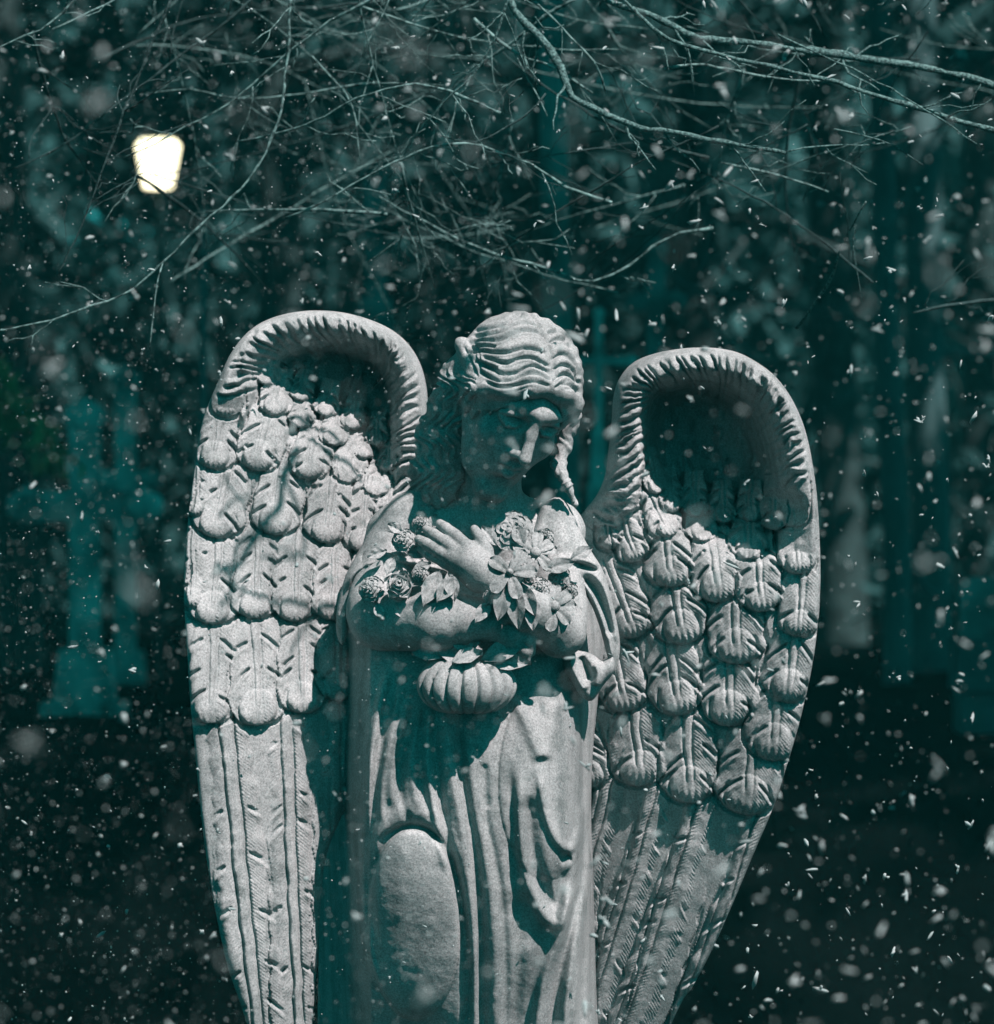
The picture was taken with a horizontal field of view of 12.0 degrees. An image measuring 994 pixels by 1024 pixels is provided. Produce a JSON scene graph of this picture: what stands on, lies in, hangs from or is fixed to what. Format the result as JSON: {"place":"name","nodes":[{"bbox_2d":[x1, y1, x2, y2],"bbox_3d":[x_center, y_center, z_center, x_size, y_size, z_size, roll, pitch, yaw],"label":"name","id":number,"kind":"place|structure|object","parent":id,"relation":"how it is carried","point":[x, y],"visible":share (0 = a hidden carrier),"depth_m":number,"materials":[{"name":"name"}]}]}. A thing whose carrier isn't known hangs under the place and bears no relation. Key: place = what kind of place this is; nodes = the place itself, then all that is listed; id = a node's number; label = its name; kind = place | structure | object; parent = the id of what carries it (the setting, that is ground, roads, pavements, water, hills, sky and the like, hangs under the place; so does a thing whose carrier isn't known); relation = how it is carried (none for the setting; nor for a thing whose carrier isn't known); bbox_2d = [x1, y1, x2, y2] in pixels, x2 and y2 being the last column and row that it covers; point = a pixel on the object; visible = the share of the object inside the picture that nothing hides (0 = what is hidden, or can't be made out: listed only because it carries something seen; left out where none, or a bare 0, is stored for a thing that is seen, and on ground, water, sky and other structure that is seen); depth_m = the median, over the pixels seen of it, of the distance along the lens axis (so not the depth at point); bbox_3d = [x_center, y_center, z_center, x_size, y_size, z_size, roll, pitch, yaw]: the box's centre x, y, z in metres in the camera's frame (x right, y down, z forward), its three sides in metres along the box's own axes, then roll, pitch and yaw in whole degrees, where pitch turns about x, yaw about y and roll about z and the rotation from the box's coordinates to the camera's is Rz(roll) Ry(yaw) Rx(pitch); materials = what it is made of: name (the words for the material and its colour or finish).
{"place":"outdoors","nodes":[
{"label":"outdoors","id":0,"kind":"place"},
{"bbox_2d":[0,576,993,1023],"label":"ground","id":1,"kind":"structure","parent":0,"point":[774,962],"depth_m":9.77,"materials":[{"name":"black plant"}]},
{"bbox_2d":[0,355,92,483],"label":"leafy shrub","id":2,"kind":"object","parent":1,"relation":"on","point":[42,428],"visible":0.99,"depth_m":11.97,"materials":[{"name":"green plant"}]},
{"bbox_2d":[7,396,162,717],"bbox_3d":[-1.086,0.312,12.500,0.412,1.236,0.208,0,0,0],"label":"grave cross","id":3,"kind":"object","parent":1,"relation":"on","point":[88,668],"visible":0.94,"depth_m":12.47,"materials":[{"name":"stone"}]},
{"bbox_2d":[0,0,235,671],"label":"pine tree","id":4,"kind":"object","parent":1,"relation":"on","point":[15,306],"visible":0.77,"depth_m":16.97,"materials":[{"name":"brown plant"}]},
{"bbox_2d":[101,365,162,684],"bbox_3d":[-1.135,0.240,14.500,0.228,1.381,0.166,0,0,0],"label":"grave cross","id":5,"kind":"object","parent":1,"relation":"on","point":[122,478],"visible":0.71,"depth_m":14.48,"materials":[{"name":"stone"}]},
{"bbox_2d":[134,107,181,681],"bbox_3d":[-1.073,0.260,15.000,0.145,3.081,0.145,0,0,-25],"label":"street lamp","id":6,"kind":"object","parent":1,"relation":"on","point":[167,148],"visible":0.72,"depth_m":14.99,"materials":[{"name":"black metal"}]},
{"bbox_2d":[198,207,208,429],"bbox_3d":[-0.681,0.546,11.000,0.032,2.508,0.032,0,0,0],"label":"iron post","id":7,"kind":"object","parent":1,"relation":"on","point":[203,330],"visible":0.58,"depth_m":10.99,"materials":[{"name":"metal"}]},
{"bbox_2d":[34,0,672,413],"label":"pine tree","id":8,"kind":"object","parent":1,"relation":"on","point":[282,292],"visible":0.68,"depth_m":18.95,"materials":[{"name":"brown plant"}]},
{"bbox_2d":[349,156,400,331],"bbox_3d":[-0.360,-0.060,14.000,0.172,1.981,0.160,0,0,0],"label":"grave cross","id":9,"kind":"object","parent":1,"relation":"on","point":[374,305],"visible":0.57,"depth_m":13.98,"materials":[{"name":"stone"}]},
{"bbox_2d":[0,0,819,351],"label":"bare tree","id":10,"kind":"object","parent":1,"relation":"on","point":[288,8],"visible":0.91,"depth_m":6.85,"materials":[{"name":"brown plant"}]},
{"bbox_2d":[299,0,531,386],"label":"pine tree","id":11,"kind":"object","parent":1,"relation":"on","point":[435,63],"visible":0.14,"depth_m":25.96,"materials":[{"name":"green plant"}]},
{"bbox_2d":[184,310,820,1023],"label":"angel statue","id":12,"kind":"object","parent":1,"relation":"on","point":[720,632],"visible":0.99,"depth_m":5.99,"materials":[{"name":"stone"}]},
{"bbox_2d":[20,0,993,636],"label":"dark wood","id":13,"kind":"object","parent":1,"relation":"on","point":[774,340],"visible":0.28,"depth_m":23.09,"materials":[{"name":"teal plant"}]},
{"bbox_2d":[194,0,895,499],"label":"pine tree","id":14,"kind":"object","parent":1,"relation":"on","point":[542,464],"visible":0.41,"depth_m":15.53,"materials":[{"name":"green plant"}]},
{"bbox_2d":[537,0,580,514],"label":"pine tree","id":15,"kind":"object","parent":1,"relation":"on","point":[559,259],"visible":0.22,"depth_m":11.51,"materials":[{"name":"wood"}]},
{"bbox_2d":[142,0,993,332],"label":"bare tree","id":16,"kind":"object","parent":1,"relation":"on","point":[842,56],"visible":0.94,"depth_m":6.74,"materials":[{"name":"brown plant"}]},
{"bbox_2d":[579,307,636,506],"bbox_3d":[0.269,0.195,12.500,0.202,1.471,0.058,0,0,0],"label":"grave cross","id":17,"kind":"object","parent":1,"relation":"on","point":[598,360],"visible":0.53,"depth_m":12.49,"materials":[{"name":"stone"}]},
{"bbox_2d":[624,236,686,355],"bbox_3d":[0.435,0.086,13.000,0.173,1.687,0.128,0,0,0],"label":"grave cross","id":18,"kind":"object","parent":1,"relation":"on","point":[657,304],"visible":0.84,"depth_m":12.98,"materials":[{"name":"stone"}]},
{"bbox_2d":[471,0,904,644],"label":"pine tree","id":19,"kind":"object","parent":1,"relation":"on","point":[843,506],"visible":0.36,"depth_m":19.95,"materials":[{"name":"brown plant"}]},
{"bbox_2d":[515,0,993,683],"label":"pine tree","id":20,"kind":"object","parent":1,"relation":"on","point":[897,642],"visible":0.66,"depth_m":14.00,"materials":[{"name":"needle"},{"name":"bark"}]},
{"bbox_2d":[526,0,993,422],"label":"pine tree","id":21,"kind":"object","parent":1,"relation":"on","point":[698,324],"visible":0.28,"depth_m":15.99,"materials":[{"name":"green plant"}]},
{"bbox_2d":[810,20,993,578],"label":"pine tree","id":22,"kind":"object","parent":1,"relation":"on","point":[979,437],"visible":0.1,"depth_m":22.95,"materials":[{"name":"green plant"}]},
{"bbox_2d":[902,0,993,673],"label":"pine tree","id":23,"kind":"object","parent":1,"relation":"on","point":[927,435],"visible":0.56,"depth_m":15.48,"materials":[{"name":"needle"},{"name":"bark"}]},
{"bbox_2d":[948,576,993,733],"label":"headstone","id":24,"kind":"object","parent":1,"relation":"on","point":[976,630],"visible":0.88,"depth_m":10.90,"materials":[{"name":"stone"}]},
{"bbox_2d":[0,0,993,1023],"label":"falling snow","id":25,"kind":"structure","parent":0,"point":[543,690],"depth_m":4.48,"materials":[{"name":"white snow"}]},
{"bbox_2d":[70,53,962,277],"label":"sky","id":26,"kind":"structure","parent":0,"point":[93,213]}
]}

